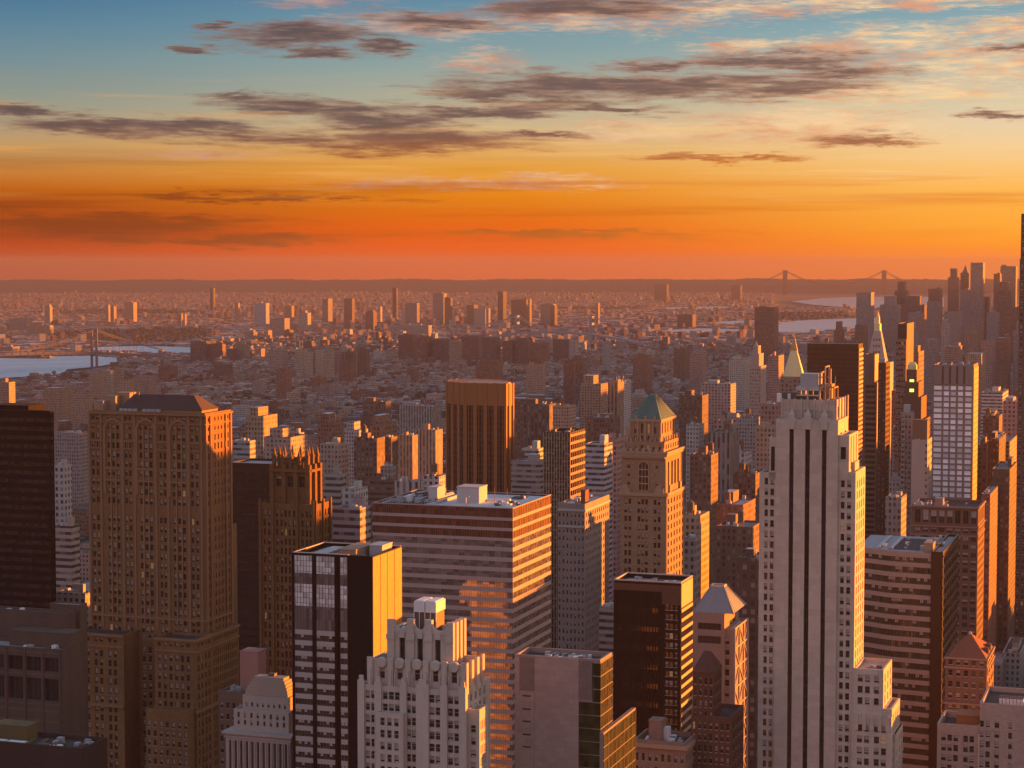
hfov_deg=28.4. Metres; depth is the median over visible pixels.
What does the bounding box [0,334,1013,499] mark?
crowded city blocks
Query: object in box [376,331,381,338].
loft building
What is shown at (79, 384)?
building
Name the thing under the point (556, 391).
building
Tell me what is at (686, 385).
building
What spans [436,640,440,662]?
window
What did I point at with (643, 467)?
arched window
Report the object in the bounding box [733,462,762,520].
apartment tower
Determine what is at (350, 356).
housing slab
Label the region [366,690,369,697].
window
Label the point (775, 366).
apartment tower
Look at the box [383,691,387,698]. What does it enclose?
window
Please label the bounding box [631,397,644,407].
loft building
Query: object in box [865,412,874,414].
window
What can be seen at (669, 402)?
building
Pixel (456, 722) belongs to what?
window
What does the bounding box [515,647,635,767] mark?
blank wall block
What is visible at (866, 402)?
window
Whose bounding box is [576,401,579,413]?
loft building
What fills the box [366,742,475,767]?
window
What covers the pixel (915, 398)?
lantern crown tower
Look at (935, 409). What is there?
window
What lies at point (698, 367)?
housing slab
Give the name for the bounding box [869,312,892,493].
white campanile
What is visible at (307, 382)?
building
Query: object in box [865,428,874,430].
window
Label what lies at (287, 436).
apartment tower
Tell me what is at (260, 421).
apartment tower
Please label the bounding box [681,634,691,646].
flank window
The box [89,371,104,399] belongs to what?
housing slab
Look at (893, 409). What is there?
apartment tower
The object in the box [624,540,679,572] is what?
window
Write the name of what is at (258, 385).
loft building
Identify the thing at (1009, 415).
apartment tower
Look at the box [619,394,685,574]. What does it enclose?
green pyramid tower
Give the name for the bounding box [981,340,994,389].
downtown tower
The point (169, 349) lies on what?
river
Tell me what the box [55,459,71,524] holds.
apartment tower
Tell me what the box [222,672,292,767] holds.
temple topped block
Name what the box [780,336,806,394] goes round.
gold pyramid tower
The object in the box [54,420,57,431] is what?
loft building
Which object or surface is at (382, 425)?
apartment tower
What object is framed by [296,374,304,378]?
building
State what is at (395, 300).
river bank tower
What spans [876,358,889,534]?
brown slender tower
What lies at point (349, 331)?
loft building
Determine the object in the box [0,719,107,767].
flat rooftop
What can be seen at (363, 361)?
housing slab
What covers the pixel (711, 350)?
building
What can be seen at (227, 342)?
building
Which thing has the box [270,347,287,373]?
housing slab
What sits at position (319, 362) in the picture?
housing slab
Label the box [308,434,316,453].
loft building
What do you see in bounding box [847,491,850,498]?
window
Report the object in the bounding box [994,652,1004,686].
building
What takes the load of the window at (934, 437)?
in the white grid tower at (954, 421)
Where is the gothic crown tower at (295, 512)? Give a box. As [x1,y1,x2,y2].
[258,444,331,678]
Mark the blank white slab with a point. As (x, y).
(921, 461)
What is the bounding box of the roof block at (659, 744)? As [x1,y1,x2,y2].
[635,716,695,767]
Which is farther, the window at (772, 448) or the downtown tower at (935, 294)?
the downtown tower at (935, 294)
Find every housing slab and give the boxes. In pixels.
[0,345,19,356]
[0,378,14,402]
[27,324,52,334]
[43,388,71,422]
[71,392,92,430]
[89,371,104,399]
[101,369,113,394]
[114,368,124,393]
[117,379,132,391]
[133,375,156,393]
[158,364,177,381]
[190,340,212,361]
[209,342,225,360]
[213,364,232,378]
[233,342,249,359]
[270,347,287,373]
[276,366,291,398]
[295,347,307,374]
[306,352,314,375]
[315,350,323,376]
[324,346,333,375]
[334,350,343,375]
[340,360,353,381]
[345,350,355,377]
[354,348,366,367]
[357,347,369,376]
[398,333,415,360]
[415,335,432,362]
[432,339,449,362]
[449,339,461,363]
[460,335,483,359]
[476,360,502,379]
[483,337,499,360]
[502,340,514,363]
[515,338,532,364]
[526,362,545,396]
[530,357,543,363]
[533,341,548,360]
[553,339,569,359]
[563,359,577,404]
[569,339,578,359]
[576,361,586,405]
[588,367,600,381]
[603,340,610,370]
[633,353,651,393]
[674,346,689,381]
[690,351,706,390]
[729,356,751,410]
[754,306,778,364]
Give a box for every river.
[0,356,116,377]
[93,346,189,352]
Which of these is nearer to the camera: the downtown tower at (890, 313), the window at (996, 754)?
the window at (996, 754)
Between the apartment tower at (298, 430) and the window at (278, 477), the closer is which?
the window at (278, 477)
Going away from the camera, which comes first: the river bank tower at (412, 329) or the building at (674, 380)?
the building at (674, 380)
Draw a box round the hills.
[0,278,1019,292]
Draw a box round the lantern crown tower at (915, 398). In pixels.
[898,362,929,477]
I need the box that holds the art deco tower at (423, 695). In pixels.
[357,597,490,767]
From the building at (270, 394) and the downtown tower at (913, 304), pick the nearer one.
the building at (270, 394)
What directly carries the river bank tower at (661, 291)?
on the ground
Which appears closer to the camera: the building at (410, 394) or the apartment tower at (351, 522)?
the apartment tower at (351, 522)
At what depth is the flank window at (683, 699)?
654.48 m
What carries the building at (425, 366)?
on the ground
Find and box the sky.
[0,0,1023,279]
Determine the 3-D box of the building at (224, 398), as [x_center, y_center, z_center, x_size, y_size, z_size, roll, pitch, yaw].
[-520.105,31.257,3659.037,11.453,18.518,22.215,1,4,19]
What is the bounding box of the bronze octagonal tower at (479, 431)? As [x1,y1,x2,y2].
[446,378,513,492]
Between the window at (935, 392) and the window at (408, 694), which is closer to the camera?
the window at (408, 694)
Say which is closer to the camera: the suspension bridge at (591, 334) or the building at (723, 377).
the building at (723, 377)
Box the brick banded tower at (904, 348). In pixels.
[894,322,913,471]
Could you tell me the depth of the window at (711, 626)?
708.53 m
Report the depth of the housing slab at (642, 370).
3911.47 m
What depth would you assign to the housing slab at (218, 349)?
5311.96 m
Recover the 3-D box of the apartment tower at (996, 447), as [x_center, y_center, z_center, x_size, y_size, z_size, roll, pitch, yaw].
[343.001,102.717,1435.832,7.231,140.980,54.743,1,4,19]
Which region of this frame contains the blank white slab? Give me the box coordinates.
[910,419,932,535]
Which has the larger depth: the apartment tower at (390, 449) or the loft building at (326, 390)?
the loft building at (326, 390)
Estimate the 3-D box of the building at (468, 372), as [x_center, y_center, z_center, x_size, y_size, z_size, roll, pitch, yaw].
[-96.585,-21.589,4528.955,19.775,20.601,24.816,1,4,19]
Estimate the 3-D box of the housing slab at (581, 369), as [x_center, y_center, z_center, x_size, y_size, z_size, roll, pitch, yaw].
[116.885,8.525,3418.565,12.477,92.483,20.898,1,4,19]
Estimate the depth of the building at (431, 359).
5061.07 m
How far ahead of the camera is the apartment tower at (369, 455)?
1308.56 m
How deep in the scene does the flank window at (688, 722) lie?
655.28 m
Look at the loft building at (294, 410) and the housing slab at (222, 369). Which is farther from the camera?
the housing slab at (222, 369)
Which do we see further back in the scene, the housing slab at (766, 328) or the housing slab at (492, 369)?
the housing slab at (766, 328)
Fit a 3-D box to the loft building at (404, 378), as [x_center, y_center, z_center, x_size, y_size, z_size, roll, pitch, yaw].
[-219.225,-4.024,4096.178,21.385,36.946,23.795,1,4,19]
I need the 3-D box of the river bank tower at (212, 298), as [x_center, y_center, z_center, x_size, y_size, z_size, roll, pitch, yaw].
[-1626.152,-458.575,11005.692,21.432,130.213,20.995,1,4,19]
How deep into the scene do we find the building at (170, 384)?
4133.95 m
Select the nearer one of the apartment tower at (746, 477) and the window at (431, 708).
the window at (431, 708)
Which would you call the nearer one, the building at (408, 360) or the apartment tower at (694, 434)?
the apartment tower at (694, 434)
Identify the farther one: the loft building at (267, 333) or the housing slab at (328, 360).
the loft building at (267, 333)
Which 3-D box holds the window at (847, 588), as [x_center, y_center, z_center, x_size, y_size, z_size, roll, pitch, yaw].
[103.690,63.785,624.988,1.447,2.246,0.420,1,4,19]
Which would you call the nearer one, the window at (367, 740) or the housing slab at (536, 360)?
the window at (367, 740)
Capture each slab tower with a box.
[291,541,401,767]
[613,572,692,736]
[807,342,862,465]
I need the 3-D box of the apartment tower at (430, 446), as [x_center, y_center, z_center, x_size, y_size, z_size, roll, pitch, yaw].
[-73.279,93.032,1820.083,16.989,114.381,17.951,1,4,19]
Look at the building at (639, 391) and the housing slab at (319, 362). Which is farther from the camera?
the housing slab at (319, 362)
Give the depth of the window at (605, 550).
960.44 m
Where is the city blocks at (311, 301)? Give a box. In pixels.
[0,289,1018,356]
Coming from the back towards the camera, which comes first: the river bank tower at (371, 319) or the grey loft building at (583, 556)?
the river bank tower at (371, 319)
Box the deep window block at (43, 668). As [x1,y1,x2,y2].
[0,601,88,735]
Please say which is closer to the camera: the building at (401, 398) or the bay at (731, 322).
the building at (401, 398)
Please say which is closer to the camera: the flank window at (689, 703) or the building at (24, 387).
the flank window at (689, 703)
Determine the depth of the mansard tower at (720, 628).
709.97 m
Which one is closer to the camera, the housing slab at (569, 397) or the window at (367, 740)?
the window at (367, 740)
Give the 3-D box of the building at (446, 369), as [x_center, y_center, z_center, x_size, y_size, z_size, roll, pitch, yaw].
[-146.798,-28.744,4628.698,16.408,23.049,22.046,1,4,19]
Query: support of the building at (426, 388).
on the ground
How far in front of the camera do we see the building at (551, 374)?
4372.88 m
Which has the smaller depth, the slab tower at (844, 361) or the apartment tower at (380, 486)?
the apartment tower at (380, 486)
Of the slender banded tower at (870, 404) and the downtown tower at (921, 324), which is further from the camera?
the downtown tower at (921, 324)
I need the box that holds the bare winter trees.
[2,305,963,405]
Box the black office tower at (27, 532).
[0,403,55,608]
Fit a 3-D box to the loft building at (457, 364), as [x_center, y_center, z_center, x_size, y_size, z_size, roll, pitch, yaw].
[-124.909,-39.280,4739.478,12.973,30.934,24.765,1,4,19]
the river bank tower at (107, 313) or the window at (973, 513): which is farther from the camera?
the river bank tower at (107, 313)
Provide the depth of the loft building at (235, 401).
3323.08 m
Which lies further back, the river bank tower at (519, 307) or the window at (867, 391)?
the river bank tower at (519, 307)
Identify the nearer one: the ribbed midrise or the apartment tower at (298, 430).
the ribbed midrise
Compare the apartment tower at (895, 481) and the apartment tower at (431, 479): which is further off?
the apartment tower at (895, 481)
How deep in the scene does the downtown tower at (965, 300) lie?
6304.55 m
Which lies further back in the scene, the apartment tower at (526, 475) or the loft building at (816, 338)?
the loft building at (816, 338)
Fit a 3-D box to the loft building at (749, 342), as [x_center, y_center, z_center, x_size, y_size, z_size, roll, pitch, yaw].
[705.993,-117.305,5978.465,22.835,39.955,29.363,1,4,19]
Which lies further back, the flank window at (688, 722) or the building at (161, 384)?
the building at (161, 384)
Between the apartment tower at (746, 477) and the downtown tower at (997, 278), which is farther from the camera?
the downtown tower at (997, 278)
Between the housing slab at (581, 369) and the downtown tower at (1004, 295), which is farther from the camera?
the downtown tower at (1004, 295)
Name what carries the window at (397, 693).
in the art deco tower at (423, 695)
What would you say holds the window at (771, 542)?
in the striped tower at (826, 699)
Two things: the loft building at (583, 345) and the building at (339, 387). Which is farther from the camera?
the loft building at (583, 345)
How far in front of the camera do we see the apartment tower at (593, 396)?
2311.56 m
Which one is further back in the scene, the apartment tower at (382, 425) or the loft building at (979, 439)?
the loft building at (979, 439)
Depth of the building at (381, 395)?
3757.11 m
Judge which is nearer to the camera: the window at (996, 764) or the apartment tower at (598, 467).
the window at (996, 764)
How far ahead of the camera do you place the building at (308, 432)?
2816.96 m
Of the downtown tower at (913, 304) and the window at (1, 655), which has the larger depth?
the downtown tower at (913, 304)
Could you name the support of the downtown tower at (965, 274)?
on the ground
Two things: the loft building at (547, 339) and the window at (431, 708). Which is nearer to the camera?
the window at (431, 708)
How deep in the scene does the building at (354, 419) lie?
3081.50 m
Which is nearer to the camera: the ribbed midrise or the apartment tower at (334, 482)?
the ribbed midrise
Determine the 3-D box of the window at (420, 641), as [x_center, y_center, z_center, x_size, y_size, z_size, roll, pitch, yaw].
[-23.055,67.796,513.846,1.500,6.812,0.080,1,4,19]
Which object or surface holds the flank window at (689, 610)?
in the brown slab tower at (652, 650)
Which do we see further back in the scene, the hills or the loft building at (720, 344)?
the hills
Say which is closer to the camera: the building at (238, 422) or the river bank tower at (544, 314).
the building at (238, 422)
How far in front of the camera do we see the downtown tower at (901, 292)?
6604.04 m
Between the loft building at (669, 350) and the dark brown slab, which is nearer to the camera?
the dark brown slab
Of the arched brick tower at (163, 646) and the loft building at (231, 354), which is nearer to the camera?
the arched brick tower at (163, 646)
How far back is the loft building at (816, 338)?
6063.13 m
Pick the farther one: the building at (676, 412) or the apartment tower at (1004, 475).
the building at (676, 412)
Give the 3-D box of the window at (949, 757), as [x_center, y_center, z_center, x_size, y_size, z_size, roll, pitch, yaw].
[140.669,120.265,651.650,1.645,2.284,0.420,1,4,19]
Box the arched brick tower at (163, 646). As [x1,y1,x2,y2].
[87,391,239,767]
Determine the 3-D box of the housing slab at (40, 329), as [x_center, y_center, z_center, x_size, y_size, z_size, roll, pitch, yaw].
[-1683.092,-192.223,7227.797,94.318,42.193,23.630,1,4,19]
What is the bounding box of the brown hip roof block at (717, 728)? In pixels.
[691,651,743,767]
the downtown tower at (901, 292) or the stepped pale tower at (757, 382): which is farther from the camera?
the downtown tower at (901, 292)
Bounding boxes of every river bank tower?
[9,318,31,329]
[44,304,52,322]
[105,305,109,321]
[110,306,116,322]
[124,301,136,321]
[178,313,182,325]
[183,314,186,325]
[210,288,214,309]
[235,303,239,319]
[254,302,268,324]
[270,318,289,335]
[284,305,293,320]
[299,310,310,329]
[323,298,332,321]
[344,298,354,322]
[365,310,376,330]
[379,307,381,321]
[389,324,431,334]
[392,287,397,320]
[402,307,404,323]
[405,302,419,324]
[433,292,446,324]
[444,297,451,324]
[467,305,477,324]
[474,308,489,327]
[498,291,506,322]
[511,299,528,325]
[528,299,531,325]
[540,304,555,324]
[550,305,556,326]
[596,303,599,323]
[654,284,668,300]
[677,314,695,326]
[731,285,741,300]
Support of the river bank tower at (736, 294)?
on the ground
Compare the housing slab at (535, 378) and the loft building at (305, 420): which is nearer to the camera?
the loft building at (305, 420)
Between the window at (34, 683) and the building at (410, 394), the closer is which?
the window at (34, 683)
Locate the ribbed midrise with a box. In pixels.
[543,428,584,648]
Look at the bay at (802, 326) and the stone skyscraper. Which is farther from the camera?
the bay at (802, 326)
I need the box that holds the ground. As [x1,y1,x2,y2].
[0,293,959,400]
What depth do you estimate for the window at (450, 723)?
507.73 m
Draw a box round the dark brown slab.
[232,458,271,685]
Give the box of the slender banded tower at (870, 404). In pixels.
[863,353,878,538]
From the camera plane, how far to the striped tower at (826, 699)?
628.13 m
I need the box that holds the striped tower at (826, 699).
[757,365,902,767]
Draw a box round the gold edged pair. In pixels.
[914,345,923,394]
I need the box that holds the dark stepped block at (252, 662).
[219,647,266,767]
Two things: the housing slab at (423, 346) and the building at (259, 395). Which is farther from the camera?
the housing slab at (423, 346)
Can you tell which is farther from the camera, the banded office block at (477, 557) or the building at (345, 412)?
the building at (345, 412)
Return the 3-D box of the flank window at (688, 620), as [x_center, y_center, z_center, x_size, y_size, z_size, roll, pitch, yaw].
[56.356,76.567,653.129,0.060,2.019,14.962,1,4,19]
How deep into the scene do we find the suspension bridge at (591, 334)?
6260.87 m
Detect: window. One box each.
[0,654,3,667]
[0,675,3,696]
[10,655,22,668]
[10,676,22,697]
[28,656,40,669]
[29,678,40,698]
[46,658,57,671]
[46,679,58,700]
[88,451,234,767]
[258,742,286,767]
[265,566,291,675]
[277,476,281,485]
[288,476,292,486]
[300,477,304,486]
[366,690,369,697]
[366,702,369,709]
[366,714,369,721]
[366,726,369,733]
[366,738,369,745]
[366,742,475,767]
[381,667,384,677]
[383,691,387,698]
[388,730,391,737]
[389,692,393,698]
[389,704,393,710]
[396,692,399,699]
[398,668,402,678]
[400,638,404,659]
[407,693,410,700]
[407,705,410,712]
[416,670,419,679]
[418,639,422,660]
[430,707,433,714]
[430,719,433,726]
[430,731,434,738]
[434,671,437,681]
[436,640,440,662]
[436,695,439,702]
[448,696,452,703]
[448,708,452,715]
[448,721,452,727]
[448,733,452,740]
[452,672,456,682]
[455,721,458,728]
[455,733,458,740]
[470,725,475,733]
[471,737,475,745]
[544,475,578,647]
[559,550,607,650]
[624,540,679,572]
[638,461,648,489]
[681,606,692,618]
[681,616,691,628]
[681,625,691,637]
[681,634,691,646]
[681,644,691,656]
[681,653,691,665]
[681,662,691,675]
[681,671,691,684]
[681,681,691,694]
[681,690,691,703]
[681,699,691,713]
[681,708,691,722]
[681,718,690,730]
[694,757,741,767]
[698,622,720,629]
[698,635,720,643]
[762,429,899,767]
[770,541,773,548]
[771,447,774,470]
[840,576,843,583]
[841,447,845,458]
[841,491,844,498]
[846,523,850,530]
[846,587,849,594]
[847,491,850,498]
[865,401,875,403]
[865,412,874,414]
[865,423,874,425]
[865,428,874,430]
[865,439,874,441]
[865,450,874,452]
[865,461,874,463]
[865,466,874,468]
[865,477,874,479]
[865,488,874,490]
[865,493,874,495]
[866,385,875,387]
[866,390,875,392]
[866,396,875,398]
[878,457,888,533]
[915,509,920,521]
[923,509,928,521]
[931,510,936,522]
[933,436,940,439]
[933,442,940,445]
[933,448,940,451]
[933,453,940,456]
[933,459,940,462]
[933,470,940,473]
[933,476,940,479]
[933,487,940,490]
[934,391,941,394]
[934,397,941,400]
[934,408,941,411]
[934,414,941,417]
[939,510,944,522]
[941,744,945,750]
[941,754,945,760]
[947,510,952,522]
[947,745,951,751]
[947,755,951,761]
[953,755,957,761]
[955,511,960,523]
[957,561,975,641]
[963,511,968,523]
[963,736,967,742]
[963,746,967,752]
[963,756,967,762]
[969,756,973,763]
[971,511,976,523]
[994,742,998,748]
[994,752,998,758]
[994,762,998,767]
[1016,404,1023,634]
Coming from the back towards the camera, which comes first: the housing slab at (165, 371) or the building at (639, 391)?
the housing slab at (165, 371)
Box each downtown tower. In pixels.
[834,321,843,342]
[839,338,851,342]
[855,324,867,367]
[856,292,873,351]
[880,296,900,351]
[895,282,908,303]
[901,296,926,322]
[905,321,918,361]
[908,311,923,320]
[916,315,927,349]
[924,338,938,400]
[927,301,940,345]
[928,287,942,323]
[941,319,949,361]
[944,311,962,344]
[945,343,962,361]
[948,268,958,310]
[960,265,970,289]
[960,288,969,343]
[964,325,980,361]
[966,352,985,430]
[970,263,984,346]
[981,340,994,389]
[984,297,989,339]
[986,311,999,340]
[993,273,1001,310]
[995,282,1012,335]
[995,334,1010,395]
[1000,265,1017,306]
[1002,307,1018,363]
[1012,321,1018,391]
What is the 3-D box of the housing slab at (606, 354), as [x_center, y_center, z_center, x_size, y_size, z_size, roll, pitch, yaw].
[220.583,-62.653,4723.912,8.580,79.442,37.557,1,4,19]
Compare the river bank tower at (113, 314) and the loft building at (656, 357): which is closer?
the loft building at (656, 357)
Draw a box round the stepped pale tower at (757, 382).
[749,341,765,414]
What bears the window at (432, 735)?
in the art deco tower at (423, 695)
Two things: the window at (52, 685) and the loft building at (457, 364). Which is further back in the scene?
the loft building at (457, 364)
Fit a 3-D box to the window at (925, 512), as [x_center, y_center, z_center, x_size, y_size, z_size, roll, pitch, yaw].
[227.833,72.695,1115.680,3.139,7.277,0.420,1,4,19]
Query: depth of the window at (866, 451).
1455.76 m
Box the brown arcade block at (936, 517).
[909,497,985,642]
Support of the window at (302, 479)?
in the gothic crown tower at (295, 512)
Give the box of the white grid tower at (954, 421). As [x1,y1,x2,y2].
[932,362,978,499]
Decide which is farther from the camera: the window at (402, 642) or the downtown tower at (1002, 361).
the downtown tower at (1002, 361)
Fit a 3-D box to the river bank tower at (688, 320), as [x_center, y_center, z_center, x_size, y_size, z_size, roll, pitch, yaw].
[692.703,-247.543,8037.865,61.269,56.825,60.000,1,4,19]
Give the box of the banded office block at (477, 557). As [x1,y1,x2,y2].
[372,484,550,767]
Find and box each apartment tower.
[54,430,88,503]
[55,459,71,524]
[55,517,79,591]
[56,583,89,625]
[233,438,255,461]
[245,406,276,458]
[264,426,307,458]
[294,428,303,433]
[317,412,343,461]
[320,437,348,498]
[324,464,345,541]
[332,497,370,542]
[341,480,367,504]
[344,420,367,486]
[354,424,384,485]
[366,473,396,542]
[370,413,397,479]
[380,462,395,478]
[385,435,396,478]
[395,476,422,495]
[398,398,440,434]
[398,432,417,479]
[418,424,442,479]
[423,462,444,488]
[511,449,542,493]
[514,392,559,458]
[522,440,542,458]
[524,398,555,447]
[553,399,575,428]
[579,375,607,442]
[585,434,611,601]
[587,413,619,442]
[599,602,613,721]
[607,375,623,435]
[608,426,624,601]
[613,375,630,434]
[679,390,707,505]
[684,500,708,599]
[684,534,699,609]
[686,416,703,511]
[690,441,717,586]
[700,380,735,431]
[708,421,739,502]
[715,410,731,429]
[716,489,755,525]
[716,509,758,594]
[724,408,759,468]
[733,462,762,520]
[738,547,758,767]
[739,439,751,468]
[755,422,775,469]
[760,392,780,423]
[768,352,783,400]
[885,491,906,535]
[890,472,900,492]
[891,390,894,477]
[892,425,894,471]
[900,404,913,535]
[977,436,986,499]
[981,386,1007,440]
[981,484,998,654]
[983,408,1002,439]
[986,431,1016,487]
[988,431,1005,485]
[992,456,1016,651]
[1002,389,1017,461]
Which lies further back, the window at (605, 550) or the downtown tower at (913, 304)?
the downtown tower at (913, 304)
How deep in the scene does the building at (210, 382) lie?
4053.17 m
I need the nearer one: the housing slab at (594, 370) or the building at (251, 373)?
the housing slab at (594, 370)
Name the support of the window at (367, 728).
in the art deco tower at (423, 695)
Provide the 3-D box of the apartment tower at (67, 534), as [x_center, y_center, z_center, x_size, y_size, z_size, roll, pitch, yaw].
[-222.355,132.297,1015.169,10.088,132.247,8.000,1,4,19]
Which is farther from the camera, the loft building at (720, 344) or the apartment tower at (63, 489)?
the loft building at (720, 344)
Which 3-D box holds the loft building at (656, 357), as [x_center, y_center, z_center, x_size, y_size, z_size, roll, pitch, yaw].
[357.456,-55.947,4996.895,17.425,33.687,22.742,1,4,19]
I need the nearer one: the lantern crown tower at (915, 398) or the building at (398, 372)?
the lantern crown tower at (915, 398)
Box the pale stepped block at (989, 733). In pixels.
[937,686,1023,767]
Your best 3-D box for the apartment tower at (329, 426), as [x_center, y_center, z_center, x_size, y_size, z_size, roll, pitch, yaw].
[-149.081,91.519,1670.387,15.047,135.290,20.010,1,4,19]
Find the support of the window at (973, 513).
in the brown arcade block at (936, 517)
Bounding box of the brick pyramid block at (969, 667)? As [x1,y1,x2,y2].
[943,632,994,710]
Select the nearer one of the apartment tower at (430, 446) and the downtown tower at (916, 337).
the apartment tower at (430, 446)
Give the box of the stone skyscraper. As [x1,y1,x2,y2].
[1014,214,1023,637]
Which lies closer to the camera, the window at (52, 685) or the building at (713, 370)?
the window at (52, 685)
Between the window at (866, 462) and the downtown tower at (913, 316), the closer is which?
the window at (866, 462)
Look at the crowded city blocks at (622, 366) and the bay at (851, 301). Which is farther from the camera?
the bay at (851, 301)
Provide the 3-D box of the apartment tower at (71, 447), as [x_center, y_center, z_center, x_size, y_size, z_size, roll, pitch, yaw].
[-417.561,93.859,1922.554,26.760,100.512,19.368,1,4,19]
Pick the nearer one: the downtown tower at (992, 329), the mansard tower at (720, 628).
the mansard tower at (720, 628)
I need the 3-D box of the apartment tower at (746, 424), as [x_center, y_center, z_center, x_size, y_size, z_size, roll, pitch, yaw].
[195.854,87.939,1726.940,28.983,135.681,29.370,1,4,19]
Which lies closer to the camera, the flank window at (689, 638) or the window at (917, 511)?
the flank window at (689, 638)
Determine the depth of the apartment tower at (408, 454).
1759.64 m
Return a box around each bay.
[665,306,730,308]
[665,328,738,332]
[717,320,754,323]
[778,318,875,332]
[792,297,943,307]
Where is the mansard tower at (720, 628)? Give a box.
[692,583,748,767]
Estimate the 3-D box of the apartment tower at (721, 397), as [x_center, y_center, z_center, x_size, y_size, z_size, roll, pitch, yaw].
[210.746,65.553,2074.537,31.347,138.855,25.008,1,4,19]
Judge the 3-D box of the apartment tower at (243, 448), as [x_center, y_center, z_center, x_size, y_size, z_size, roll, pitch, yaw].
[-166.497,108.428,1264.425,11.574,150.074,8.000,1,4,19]
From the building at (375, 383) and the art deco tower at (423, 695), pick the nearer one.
the art deco tower at (423, 695)
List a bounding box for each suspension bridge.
[0,328,162,368]
[452,315,660,344]
[748,270,917,294]
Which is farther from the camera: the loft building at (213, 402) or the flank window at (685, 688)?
the loft building at (213, 402)
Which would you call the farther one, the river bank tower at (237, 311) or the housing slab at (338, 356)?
the river bank tower at (237, 311)
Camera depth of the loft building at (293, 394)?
3640.02 m
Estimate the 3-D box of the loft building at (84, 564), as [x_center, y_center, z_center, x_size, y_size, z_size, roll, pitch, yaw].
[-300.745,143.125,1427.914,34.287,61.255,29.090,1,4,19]
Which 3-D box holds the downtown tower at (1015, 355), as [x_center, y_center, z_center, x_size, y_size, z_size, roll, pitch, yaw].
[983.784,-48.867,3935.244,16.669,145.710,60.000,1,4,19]
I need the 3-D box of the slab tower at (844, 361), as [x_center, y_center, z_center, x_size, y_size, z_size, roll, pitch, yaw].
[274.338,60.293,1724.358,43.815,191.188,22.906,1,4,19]
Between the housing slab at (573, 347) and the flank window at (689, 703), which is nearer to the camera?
the flank window at (689, 703)
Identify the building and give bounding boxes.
[15,390,24,394]
[18,386,32,390]
[22,394,36,396]
[30,395,42,399]
[35,381,48,385]
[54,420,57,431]
[55,382,70,386]
[57,420,71,430]
[72,383,87,385]
[72,504,88,535]
[76,388,88,391]
[78,423,87,430]
[80,535,88,540]
[80,542,89,582]
[81,582,89,589]
[157,382,166,386]
[164,382,178,386]
[173,389,186,394]
[186,388,199,394]
[196,390,211,394]
[198,385,213,387]
[200,396,216,404]
[202,379,216,386]
[215,403,227,408]
[216,376,225,380]
[218,396,229,401]
[223,341,230,345]
[224,337,234,341]
[225,392,237,397]
[227,349,236,359]
[229,399,241,410]
[232,405,252,418]
[232,417,244,425]
[232,434,243,443]
[234,382,248,384]
[240,399,261,406]
[244,371,256,376]
[247,394,263,398]
[248,330,256,339]
[252,379,265,393]
[255,348,264,357]
[264,330,271,337]
[264,338,272,342]
[264,354,269,361]
[264,392,275,399]
[269,399,288,411]
[270,409,288,424]
[278,405,299,415]
[285,329,292,336]
[285,418,310,426]
[286,390,300,399]
[289,422,309,429]
[296,340,302,347]
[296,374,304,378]
[296,412,312,417]
[300,380,311,385]
[300,391,308,398]
[302,401,319,411]
[304,429,316,434]
[305,341,315,348]
[306,407,324,413]
[307,414,314,422]
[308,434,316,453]
[309,391,317,398]
[312,376,326,389]
[314,396,326,401]
[315,410,334,423]
[318,383,334,397]
[320,339,329,344]
[320,400,339,406]
[325,407,341,409]
[330,396,341,401]
[334,384,343,391]
[336,414,345,419]
[337,406,355,409]
[338,409,350,417]
[340,399,356,405]
[341,417,362,425]
[347,329,352,334]
[348,412,362,416]
[350,389,360,400]
[357,383,372,389]
[363,397,390,431]
[366,391,378,396]
[369,381,378,386]
[373,348,380,359]
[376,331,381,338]
[376,393,390,397]
[377,370,386,378]
[379,373,390,378]
[383,337,391,345]
[388,392,397,398]
[391,402,399,410]
[394,384,403,389]
[396,371,406,374]
[396,373,410,385]
[398,395,409,401]
[404,357,413,363]
[404,391,418,397]
[407,368,418,381]
[414,379,426,382]
[419,364,431,369]
[420,386,434,391]
[423,397,439,400]
[423,399,434,403]
[425,357,435,362]
[426,392,442,398]
[431,331,437,338]
[443,366,452,371]
[454,360,462,368]
[463,370,474,375]
[503,362,510,372]
[543,336,552,344]
[546,368,554,374]
[547,372,556,378]
[553,388,563,395]
[557,489,609,650]
[572,355,584,363]
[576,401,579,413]
[581,341,586,349]
[587,353,597,362]
[608,372,618,376]
[615,340,622,350]
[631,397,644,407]
[631,401,636,408]
[633,389,645,394]
[646,348,654,357]
[652,354,661,364]
[652,381,662,389]
[653,390,662,395]
[659,342,666,349]
[660,382,672,389]
[661,393,674,397]
[661,397,674,409]
[662,336,669,343]
[664,374,672,379]
[665,359,673,367]
[667,346,672,354]
[671,377,679,382]
[672,409,678,418]
[677,383,689,388]
[680,386,689,391]
[707,348,715,352]
[709,368,716,372]
[716,340,723,347]
[718,375,728,381]
[719,367,728,375]
[727,335,735,344]
[746,337,753,346]
[800,358,806,364]
[813,336,819,341]
[926,405,931,413]
[977,434,980,448]
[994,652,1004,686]
[1003,636,1023,687]
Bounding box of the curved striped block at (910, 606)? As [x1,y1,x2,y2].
[863,534,958,767]
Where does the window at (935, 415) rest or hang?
in the white grid tower at (954, 421)
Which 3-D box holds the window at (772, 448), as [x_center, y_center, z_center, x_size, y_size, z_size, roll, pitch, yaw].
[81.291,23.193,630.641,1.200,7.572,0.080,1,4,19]
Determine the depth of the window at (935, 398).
1360.40 m

